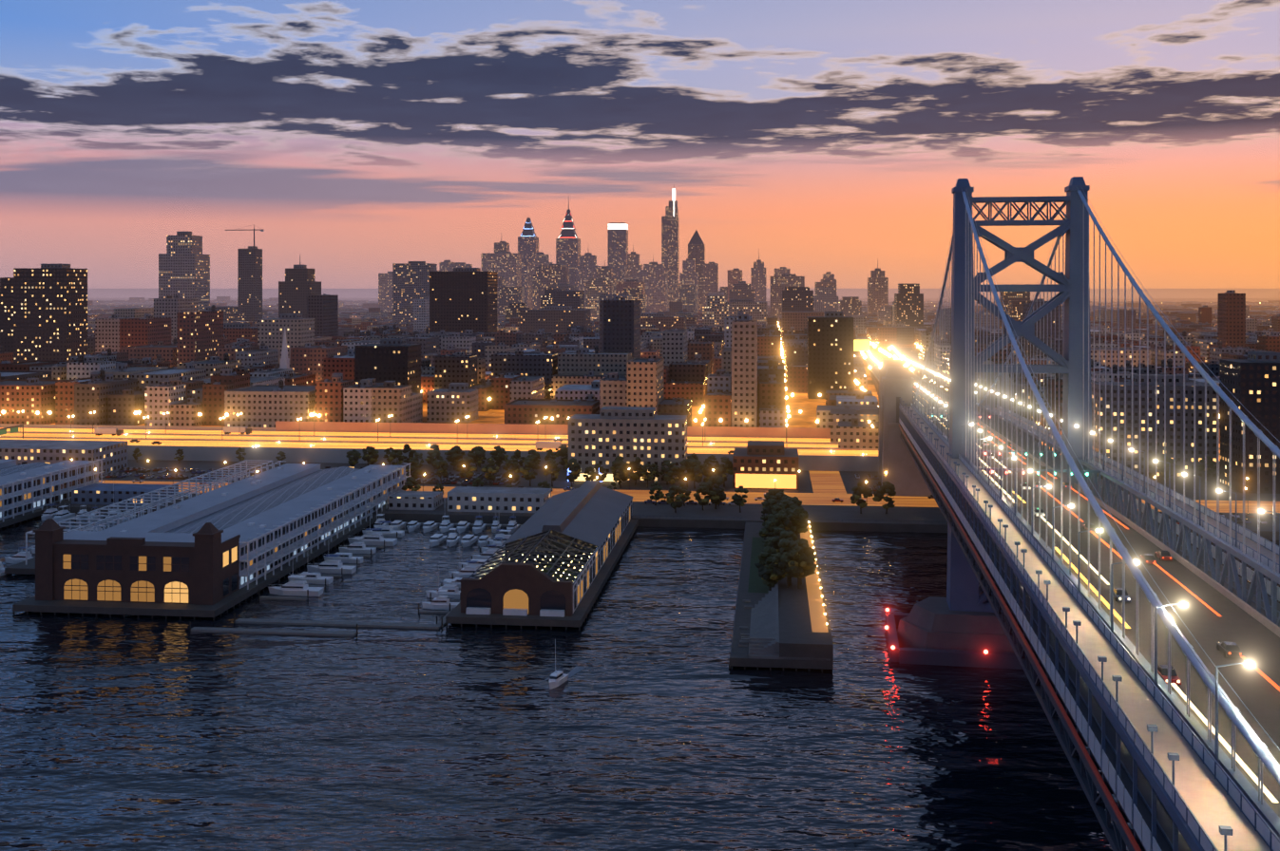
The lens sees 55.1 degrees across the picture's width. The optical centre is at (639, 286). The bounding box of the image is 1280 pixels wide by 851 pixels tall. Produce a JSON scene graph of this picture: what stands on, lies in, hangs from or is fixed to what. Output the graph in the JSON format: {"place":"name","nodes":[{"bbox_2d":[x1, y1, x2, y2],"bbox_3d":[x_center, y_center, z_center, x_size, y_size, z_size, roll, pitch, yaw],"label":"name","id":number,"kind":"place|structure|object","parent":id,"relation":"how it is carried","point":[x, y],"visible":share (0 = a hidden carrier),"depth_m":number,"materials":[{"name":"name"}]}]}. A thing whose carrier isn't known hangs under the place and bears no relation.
{"place":"outdoors","nodes":[
{"label":"outdoors","id":0,"kind":"place"},
{"bbox_2d":[1,305,948,422],"bbox_3d":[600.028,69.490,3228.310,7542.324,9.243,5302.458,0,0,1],"label":"street lights","id":1,"kind":"object","parent":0,"point":[882,351],"visible":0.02,"depth_m":867.92},
{"bbox_2d":[0,515,1279,850],"bbox_3d":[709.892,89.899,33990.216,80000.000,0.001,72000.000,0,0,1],"label":"river water","id":2,"kind":"structure","parent":0,"point":[658,724],"depth_m":250.41,"materials":[{"name":"blue liquid"}]},
{"bbox_2d":[0,514,522,636],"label":"floating docks","id":3,"kind":"object","parent":2,"relation":"in","point":[440,624],"visible":0.35,"depth_m":325.42,"materials":[{"name":"wood"}]},
{"bbox_2d":[0,483,568,689],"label":"boats","id":4,"kind":"object","parent":2,"relation":"on","point":[376,535],"visible":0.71,"depth_m":402.17,"materials":[{"name":"grey plastic"}]},
{"bbox_2d":[567,666,586,678],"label":"boat wake","id":5,"kind":"object","parent":2,"relation":"on","point":[575,671],"visible":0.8,"depth_m":286.82,"materials":[{"name":"liquid"}]},
{"bbox_2d":[0,93,1279,302],"bbox_3d":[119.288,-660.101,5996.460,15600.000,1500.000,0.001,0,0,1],"label":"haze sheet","id":6,"kind":"object","parent":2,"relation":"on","point":[659,230],"depth_m":5993.79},
{"bbox_2d":[87,288,1279,298],"bbox_3d":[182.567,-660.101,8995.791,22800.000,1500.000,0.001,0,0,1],"label":"hills","id":7,"kind":"structure","parent":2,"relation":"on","point":[839,295],"depth_m":8956.17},
{"bbox_2d":[0,0,1279,305],"bbox_3d":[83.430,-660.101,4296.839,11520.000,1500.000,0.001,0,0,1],"label":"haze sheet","id":8,"kind":"object","parent":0,"point":[656,198],"depth_m":4296.07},
{"bbox_2d":[0,0,1279,355],"bbox_3d":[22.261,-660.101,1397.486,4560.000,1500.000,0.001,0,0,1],"label":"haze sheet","id":9,"kind":"object","parent":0,"point":[642,181],"depth_m":1397.84,"materials":[{"name":"orange"}]},
{"bbox_2d":[0,0,1279,324],"bbox_3d":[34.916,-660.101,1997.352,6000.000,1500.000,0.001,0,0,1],"label":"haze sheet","id":10,"kind":"object","parent":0,"point":[648,186],"depth_m":1997.96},
{"bbox_2d":[0,0,1279,315],"bbox_3d":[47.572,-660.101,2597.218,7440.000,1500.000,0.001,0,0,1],"label":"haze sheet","id":11,"kind":"object","parent":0,"point":[654,188],"depth_m":2597.63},
{"bbox_2d":[0,0,1279,311],"bbox_3d":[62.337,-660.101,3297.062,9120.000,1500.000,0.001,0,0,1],"label":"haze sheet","id":12,"kind":"object","parent":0,"point":[654,192],"depth_m":3297.25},
{"bbox_2d":[0,0,1279,288],"label":"sky","id":13,"kind":"structure","parent":0,"point":[389,9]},
{"bbox_2d":[43,459,1279,540],"bbox_3d":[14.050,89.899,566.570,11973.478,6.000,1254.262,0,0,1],"label":"waterfront ground","id":14,"kind":"structure","parent":0,"point":[926,520],"depth_m":480.56,"materials":[{"name":"grey concrete"}]},
{"bbox_2d":[0,458,104,530],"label":"pier condos","id":15,"kind":"structure","parent":14,"relation":"on","point":[28,491],"depth_m":487.79,"materials":[{"name":"concrete"}]},
{"bbox_2d":[4,459,272,574],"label":"pier steel frame","id":16,"kind":"object","parent":14,"relation":"on","point":[27,566],"visible":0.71,"depth_m":444.13,"materials":[{"name":"white paint"}]},
{"bbox_2d":[12,460,411,620],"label":"pier condos","id":17,"kind":"structure","parent":14,"relation":"on","point":[215,553],"depth_m":355.62,"materials":[{"name":"brick"}]},
{"bbox_2d":[0,406,798,513],"bbox_3d":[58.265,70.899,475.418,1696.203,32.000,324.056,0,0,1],"label":"waterfront buildings","id":18,"kind":"structure","parent":14,"relation":"on","point":[606,437],"depth_m":543.63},
{"bbox_2d":[49,503,914,523],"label":"promenade railing","id":19,"kind":"object","parent":14,"relation":"on","point":[534,513],"visible":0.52,"depth_m":464.68,"materials":[{"name":"metal"}]},
{"bbox_2d":[0,420,1061,472],"bbox_3d":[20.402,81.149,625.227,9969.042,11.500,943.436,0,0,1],"label":"highway","id":20,"kind":"structure","parent":14,"relation":"on","point":[814,447],"depth_m":646.53,"materials":[{"name":"grey"}]},
{"bbox_2d":[0,424,734,454],"bbox_3d":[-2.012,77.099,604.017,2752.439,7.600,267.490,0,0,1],"label":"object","id":21,"kind":"object","parent":20,"relation":"on","point":[113,431],"visible":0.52,"depth_m":653.27,"materials":[{"name":"metal"}]},
{"bbox_2d":[445,480,638,630],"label":"pier building","id":22,"kind":"structure","parent":14,"relation":"on","point":[551,562],"depth_m":358.62,"materials":[{"name":"brick"}]},
{"bbox_2d":[17,410,1248,513],"bbox_3d":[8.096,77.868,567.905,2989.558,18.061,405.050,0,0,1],"label":"street lights","id":23,"kind":"object","parent":14,"relation":"on","point":[546,468],"visible":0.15,"depth_m":615.86},
{"bbox_2d":[132,443,1216,514],"bbox_3d":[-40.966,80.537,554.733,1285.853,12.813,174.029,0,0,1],"label":"waterfront trees","id":24,"kind":"object","parent":14,"relation":"on","point":[691,465],"visible":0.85,"depth_m":534.45,"materials":[{"name":"green plant"}]},
{"bbox_2d":[567,468,796,488],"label":"waterfront accent lights","id":25,"kind":"object","parent":14,"relation":"on","point":[755,481],"visible":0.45,"depth_m":526.63},
{"bbox_2d":[98,467,1277,524],"bbox_3d":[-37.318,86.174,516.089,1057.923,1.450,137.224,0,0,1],"label":"trees","id":26,"kind":"object","parent":14,"relation":"on","point":[196,471],"visible":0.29,"depth_m":553.58,"materials":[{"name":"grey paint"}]},
{"bbox_2d":[98,470,1279,514],"bbox_3d":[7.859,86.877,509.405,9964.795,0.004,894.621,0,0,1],"label":"columbus boulevard","id":27,"kind":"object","parent":14,"relation":"on","point":[824,484],"visible":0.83,"depth_m":506.49,"materials":[{"name":"asphalt"}]},
{"bbox_2d":[728,517,833,672],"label":"pier","id":28,"kind":"structure","parent":14,"relation":"on","point":[779,625],"depth_m":312.45,"materials":[{"name":"grey concrete"}]},
{"bbox_2d":[754,488,817,591],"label":"trees","id":29,"kind":"object","parent":28,"relation":"on","point":[785,553],"visible":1,"depth_m":353.75,"materials":[{"name":"green plant"}]},
{"bbox_2d":[808,521,827,625],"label":"pier lights","id":30,"kind":"object","parent":28,"relation":"on","point":[818,580],"visible":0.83,"depth_m":349.62},
{"bbox_2d":[863,352,1012,496],"bbox_3d":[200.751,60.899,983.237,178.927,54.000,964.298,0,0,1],"label":"bridge approach","id":31,"kind":"structure","parent":14,"relation":"on","point":[893,386],"depth_m":512.06,"materials":[{"name":"grey concrete"}]},
{"bbox_2d":[51,288,1279,427],"bbox_3d":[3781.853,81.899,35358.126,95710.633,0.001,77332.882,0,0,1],"label":"city ground","id":32,"kind":"structure","parent":0,"point":[796,403],"depth_m":856.56,"materials":[{"name":"grey"}]},
{"bbox_2d":[0,200,1279,494],"bbox_3d":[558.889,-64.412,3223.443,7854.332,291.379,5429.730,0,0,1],"label":"city buildings","id":33,"kind":"structure","parent":32,"relation":"on","point":[188,356],"depth_m":931.12,"materials":[{"name":"grey concrete"}]},
{"bbox_2d":[225,187,878,368],"bbox_3d":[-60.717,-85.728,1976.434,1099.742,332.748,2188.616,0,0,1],"label":"skyline crowns and spires","id":34,"kind":"object","parent":33,"relation":"on","point":[567,229],"visible":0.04,"depth_m":2937.82,"materials":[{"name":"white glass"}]},
{"bbox_2d":[885,596,1026,669],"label":"bridge pier base","id":35,"kind":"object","parent":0,"point":[933,631],"depth_m":297.20,"materials":[{"name":"grey concrete"}]},
{"bbox_2d":[884,608,988,654],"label":"navigation lights","id":36,"kind":"object","parent":35,"relation":"on","point":[985,652],"visible":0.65,"depth_m":292.55},
{"bbox_2d":[946,176,1092,612],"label":"bridge tower","id":37,"kind":"structure","parent":0,"point":[964,590],"depth_m":302.13,"materials":[{"name":"metal"}]},
{"bbox_2d":[913,189,1279,784],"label":"bridge main cables","id":38,"kind":"object","parent":37,"relation":"attached to","point":[1261,752],"visible":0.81,"depth_m":165.51,"materials":[{"name":"blue metal"}]},
{"bbox_2d":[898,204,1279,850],"bbox_3d":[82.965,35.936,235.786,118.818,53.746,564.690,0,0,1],"label":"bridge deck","id":39,"kind":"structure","parent":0,"point":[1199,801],"depth_m":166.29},
{"bbox_2d":[874,357,1242,685],"bbox_3d":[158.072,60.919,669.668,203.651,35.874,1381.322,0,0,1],"label":"cars","id":40,"kind":"object","parent":39,"relation":"on","point":[1227,648],"visible":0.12,"depth_m":203.07,"materials":[{"name":"black metal"}]},
{"bbox_2d":[864,346,1279,850],"bbox_3d":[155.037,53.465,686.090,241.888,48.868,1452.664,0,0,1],"label":"street lamps","id":41,"kind":"object","parent":39,"relation":"on","point":[1225,831],"visible":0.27,"depth_m":183.24,"materials":[{"name":"grey metal"}]},
{"bbox_2d":[868,345,1264,668],"bbox_3d":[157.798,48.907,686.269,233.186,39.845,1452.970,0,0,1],"label":"street lamp lights","id":42,"kind":"object","parent":41,"relation":"attached to","point":[1248,663],"visible":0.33,"depth_m":239.72},
{"bbox_2d":[880,358,1279,802],"bbox_3d":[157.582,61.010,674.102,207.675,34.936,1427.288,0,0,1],"label":"light trails","id":43,"kind":"object","parent":39,"relation":"on","point":[1254,778],"visible":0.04,"depth_m":176.88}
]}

